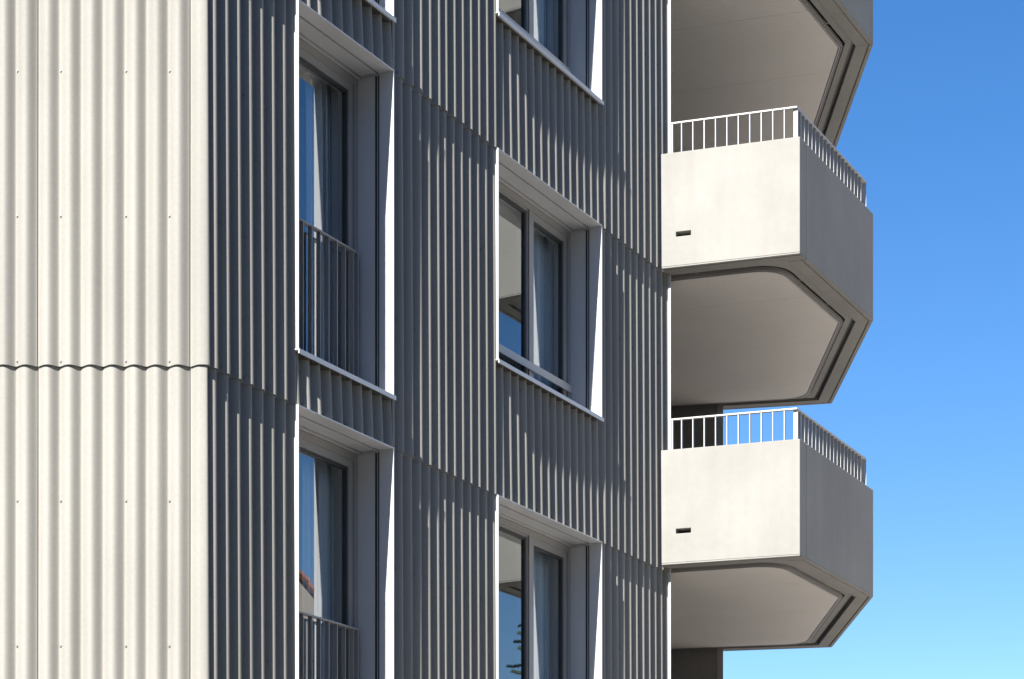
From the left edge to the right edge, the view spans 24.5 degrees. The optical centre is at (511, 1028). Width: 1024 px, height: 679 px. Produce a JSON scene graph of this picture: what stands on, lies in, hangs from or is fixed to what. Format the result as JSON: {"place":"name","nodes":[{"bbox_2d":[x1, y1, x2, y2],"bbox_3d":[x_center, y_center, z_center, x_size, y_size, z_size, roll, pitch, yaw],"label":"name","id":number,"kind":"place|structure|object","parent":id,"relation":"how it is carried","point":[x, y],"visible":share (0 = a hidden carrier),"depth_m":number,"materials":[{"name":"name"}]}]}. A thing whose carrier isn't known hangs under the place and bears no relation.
{"place":"outdoors","nodes":[
{"label":"outdoors","id":0,"kind":"place"},
{"bbox_2d":[723,0,1023,678],"label":"sky","id":1,"kind":"structure","parent":0,"point":[931,397],"materials":[{"name":"blue"}]},
{"label":"ground","id":2,"kind":"structure","parent":0,"visible":0},
{"bbox_2d":[0,0,872,678],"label":"apartment building","id":3,"kind":"structure","parent":2,"relation":"on","point":[680,184],"depth_m":18.75,"materials":[{"name":"metal"}]},
{"bbox_2d":[302,454,316,678],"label":"curtain","id":4,"kind":"object","parent":3,"relation":"hanging from","point":[309,586],"visible":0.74,"depth_m":17.87,"materials":[{"name":"fabric"}]},
{"bbox_2d":[304,70,323,359],"bbox_3d":[-1.525,-6.085,17.949,0.084,2.360,0.275,0,0,25],"label":"curtain","id":5,"kind":"object","parent":3,"relation":"hanging from","point":[313,173],"visible":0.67,"depth_m":18.01,"materials":[{"name":"fabric"}]},
{"bbox_2d":[318,460,337,678],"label":"curtain","id":6,"kind":"object","parent":3,"relation":"hanging from","point":[328,541],"visible":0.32,"depth_m":18.11,"materials":[{"name":"grey fabric"}]},
{"bbox_2d":[324,84,337,363],"bbox_3d":[-1.306,-6.085,18.407,0.093,2.360,0.690,0,0,26],"label":"curtain","id":7,"kind":"object","parent":3,"relation":"hanging from","point":[331,175],"visible":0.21,"depth_m":18.20,"materials":[{"name":"grey fabric"}]},
{"bbox_2d":[294,404,393,678],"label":"french window","id":8,"kind":"structure","parent":3,"relation":"in","point":[365,473],"depth_m":18.11,"materials":[{"name":"paint"}]},
{"bbox_2d":[294,0,395,399],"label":"french window","id":9,"kind":"structure","parent":3,"relation":"in","point":[365,99],"depth_m":18.11,"materials":[{"name":"paint"}]},
{"bbox_2d":[362,0,395,22],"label":"french window","id":10,"kind":"structure","parent":3,"relation":"in","point":[386,7],"depth_m":18.00,"materials":[{"name":"paint"}]},
{"bbox_2d":[534,230,553,388],"bbox_3d":[0.362,-6.455,21.772,0.098,1.620,0.980,0,0,26],"label":"curtain","id":11,"kind":"object","parent":3,"relation":"hanging from","point":[544,303],"visible":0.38,"depth_m":21.62,"materials":[{"name":"grey fabric"}]},
{"bbox_2d":[534,550,553,678],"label":"curtain","id":12,"kind":"object","parent":3,"relation":"hanging from","point":[543,616],"visible":0.43,"depth_m":21.60,"materials":[{"name":"grey fabric"}]},
{"bbox_2d":[534,0,553,54],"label":"curtain","id":13,"kind":"object","parent":3,"relation":"hanging from","point":[544,23],"visible":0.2,"depth_m":21.64,"materials":[{"name":"grey fabric"}]},
{"bbox_2d":[495,495,601,678],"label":"window","id":14,"kind":"structure","parent":3,"relation":"in","point":[577,561],"depth_m":21.60,"materials":[{"name":"paint"}]},
{"bbox_2d":[495,148,603,421],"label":"window","id":15,"kind":"structure","parent":3,"relation":"in","point":[577,377],"depth_m":21.58,"materials":[{"name":"paint"}]},
{"bbox_2d":[496,0,603,105],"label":"window","id":16,"kind":"structure","parent":3,"relation":"in","point":[577,23],"depth_m":21.60,"materials":[{"name":"paint"}]}
]}

